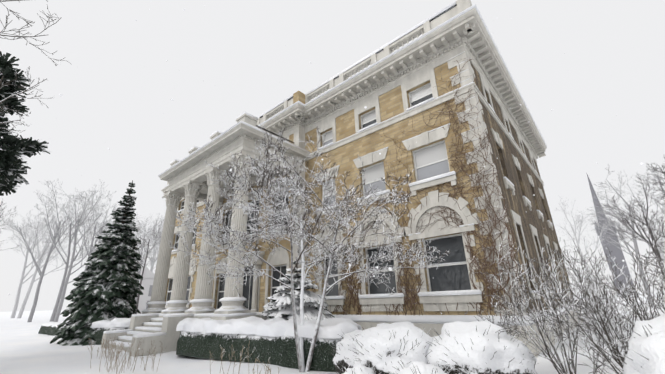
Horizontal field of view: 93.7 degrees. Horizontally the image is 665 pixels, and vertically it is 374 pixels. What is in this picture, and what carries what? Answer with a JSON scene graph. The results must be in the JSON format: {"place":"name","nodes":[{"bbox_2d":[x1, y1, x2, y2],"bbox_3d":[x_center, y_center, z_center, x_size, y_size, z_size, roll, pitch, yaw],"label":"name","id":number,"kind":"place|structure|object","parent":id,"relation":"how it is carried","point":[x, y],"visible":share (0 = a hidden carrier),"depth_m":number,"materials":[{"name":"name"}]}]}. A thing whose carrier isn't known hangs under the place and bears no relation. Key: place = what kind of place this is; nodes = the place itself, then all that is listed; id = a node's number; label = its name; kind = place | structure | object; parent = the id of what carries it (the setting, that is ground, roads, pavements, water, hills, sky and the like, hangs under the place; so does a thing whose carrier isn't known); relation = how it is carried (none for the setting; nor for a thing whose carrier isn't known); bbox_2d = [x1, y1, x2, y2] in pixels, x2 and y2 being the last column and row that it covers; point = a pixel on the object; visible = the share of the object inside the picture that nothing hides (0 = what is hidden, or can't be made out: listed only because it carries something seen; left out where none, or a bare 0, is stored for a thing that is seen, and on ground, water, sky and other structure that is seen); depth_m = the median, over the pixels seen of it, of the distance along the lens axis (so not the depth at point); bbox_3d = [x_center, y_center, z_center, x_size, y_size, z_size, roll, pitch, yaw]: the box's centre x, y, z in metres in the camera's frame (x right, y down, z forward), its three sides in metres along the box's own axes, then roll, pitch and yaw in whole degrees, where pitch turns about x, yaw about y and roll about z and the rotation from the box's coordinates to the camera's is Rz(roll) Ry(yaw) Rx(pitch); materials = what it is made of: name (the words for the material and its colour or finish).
{"place":"outdoors","nodes":[
{"label":"outdoors","id":0,"kind":"place"},
{"bbox_2d":[0,292,664,373],"bbox_3d":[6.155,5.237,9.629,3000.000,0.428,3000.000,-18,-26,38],"label":"snow ground","id":1,"kind":"structure","parent":0,"point":[26,347],"depth_m":11.30,"materials":[{"name":"white snow"}]},
{"bbox_2d":[0,0,70,138],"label":"bare tree","id":2,"kind":"object","parent":1,"relation":"on","point":[28,79],"visible":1,"depth_m":8.56,"materials":[{"name":"grey plant"}]},
{"bbox_2d":[50,182,143,345],"bbox_3d":[-13.580,4.976,19.141,5.261,11.092,5.146,-18,-26,38],"label":"spruce tree","id":3,"kind":"object","parent":1,"relation":"on","point":[107,283],"visible":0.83,"depth_m":17.97,"materials":[{"name":"green plant"}]},
{"bbox_2d":[119,180,132,232],"bbox_3d":[-13.607,4.191,19.416,0.478,9.808,0.505,10,-23,-29],"label":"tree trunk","id":4,"kind":"object","parent":1,"relation":"on","point":[122,222],"visible":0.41,"depth_m":20.20,"materials":[{"name":"brown plant"}]},
{"bbox_2d":[134,266,154,313],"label":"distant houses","id":5,"kind":"structure","parent":1,"relation":"on","point":[147,283],"depth_m":70.53,"materials":[{"name":"white"}]},
{"bbox_2d":[87,334,278,373],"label":"dry weeds","id":6,"kind":"object","parent":1,"relation":"on","point":[122,349],"visible":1,"depth_m":9.44,"materials":[{"name":"beige plant"}]},
{"bbox_2d":[38,323,342,371],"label":"box hedges","id":7,"kind":"object","parent":1,"relation":"on","point":[281,351],"visible":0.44,"depth_m":10.03,"materials":[{"name":"green plant"}]},
{"bbox_2d":[90,316,361,338],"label":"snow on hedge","id":8,"kind":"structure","parent":7,"relation":"on","point":[332,328],"depth_m":10.21,"materials":[{"name":"white snow"}]},
{"bbox_2d":[100,113,309,356],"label":"portico","id":9,"kind":"structure","parent":1,"relation":"on","point":[238,138],"depth_m":16.90,"materials":[{"name":"white stone"}]},
{"bbox_2d":[142,151,257,313],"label":"portico columns","id":10,"kind":"structure","parent":9,"relation":"on","point":[203,287],"depth_m":17.24,"materials":[{"name":"white stone"}]},
{"bbox_2d":[218,125,293,241],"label":"iron railings","id":11,"kind":"object","parent":9,"relation":"on","point":[269,215],"visible":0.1,"depth_m":19.15,"materials":[{"name":"black metal"}]},
{"bbox_2d":[262,260,334,320],"bbox_3d":[-1.606,5.395,13.503,4.845,4.290,5.060,-18,-26,38],"label":"conifer tree","id":12,"kind":"object","parent":1,"relation":"on","point":[279,305],"visible":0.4,"depth_m":13.05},
{"bbox_2d":[168,122,450,371],"bbox_3d":[-0.538,1.770,10.347,8.332,7.481,8.443,-18,-26,38],"label":"tree","id":13,"kind":"object","parent":1,"relation":"on","point":[298,191],"visible":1,"depth_m":8.92,"materials":[{"name":"grey plant"}]},
{"bbox_2d":[0,157,664,321],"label":"trees","id":14,"kind":"object","parent":1,"relation":"on","point":[55,315],"visible":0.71,"depth_m":51.83,"materials":[{"name":"grey plant"}]},
{"bbox_2d":[0,162,664,313],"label":"trees","id":15,"kind":"object","parent":1,"relation":"on","point":[650,242],"visible":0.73,"depth_m":31.25,"materials":[{"name":"grey plant"}]},
{"bbox_2d":[11,171,664,317],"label":"trees","id":16,"kind":"object","parent":1,"relation":"on","point":[33,280],"visible":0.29,"depth_m":83.31,"materials":[{"name":"grey plant"}]},
{"bbox_2d":[161,0,582,357],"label":"building trim","id":17,"kind":"structure","parent":1,"relation":"on","point":[413,65],"depth_m":14.77,"materials":[{"name":"white stone"}]},
{"bbox_2d":[293,91,304,103],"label":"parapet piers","id":18,"kind":"structure","parent":17,"relation":"on","point":[298,96],"depth_m":19.35,"materials":[{"name":"brick"}]},
{"bbox_2d":[166,83,503,309],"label":"window frames","id":19,"kind":"structure","parent":17,"relation":"attached to","point":[414,151],"depth_m":15.26,"materials":[{"name":"white wood"}]},
{"bbox_2d":[167,84,470,309],"bbox_3d":[-1.290,2.547,20.092,30.885,9.910,11.847,-7,-21,13],"label":"window glass","id":20,"kind":"object","parent":19,"relation":"in","point":[450,278],"visible":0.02,"depth_m":14.01,"materials":[{"name":"grey glass"}]},
{"bbox_2d":[103,0,577,347],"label":"ledge snow","id":21,"kind":"structure","parent":17,"relation":"on","point":[408,318],"depth_m":14.21,"materials":[{"name":"white snow"}]},
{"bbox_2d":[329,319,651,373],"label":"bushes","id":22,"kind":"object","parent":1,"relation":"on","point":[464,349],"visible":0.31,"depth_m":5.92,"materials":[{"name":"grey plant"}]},
{"bbox_2d":[332,313,664,373],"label":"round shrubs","id":23,"kind":"object","parent":1,"relation":"on","point":[484,349],"visible":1,"depth_m":5.94,"materials":[{"name":"white plant"}]},
{"bbox_2d":[474,236,664,373],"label":"bare shrubs","id":24,"kind":"object","parent":1,"relation":"on","point":[598,305],"visible":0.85,"depth_m":6.13,"materials":[{"name":"grey plant"}]},
{"bbox_3d":[-16.263,0.279,10.725,7.247,11.517,7.946,-18,-26,38],"label":"evergreen trunk","id":25,"kind":"object","parent":1,"relation":"on","visible":0},
{"bbox_2d":[0,51,50,195],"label":"evergreen tree","id":26,"kind":"object","parent":25,"relation":"on","point":[11,163],"visible":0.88,"depth_m":12.57,"materials":[{"name":"green plant"}]},
{"bbox_2d":[0,0,664,323],"label":"sky","id":27,"kind":"structure","parent":0,"point":[605,95],"materials":[{"name":"white"}]},
{"bbox_2d":[8,1,663,373],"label":"falling snowflakes","id":28,"kind":"object","parent":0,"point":[390,268],"visible":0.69,"depth_m":1.90,"materials":[{"name":"white"}]},
{"bbox_2d":[165,62,573,314],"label":"building walls","id":29,"kind":"structure","parent":0,"point":[391,106],"depth_m":15.06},
{"bbox_2d":[306,58,537,339],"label":"wall vines","id":30,"kind":"object","parent":29,"relation":"attached to","point":[483,247],"depth_m":12.22,"materials":[{"name":"brown plant"}]},
{"bbox_2d":[587,174,637,297],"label":"church tower","id":31,"kind":"structure","parent":0,"point":[616,252],"depth_m":109.12,"materials":[{"name":"grey stone"}]}
]}

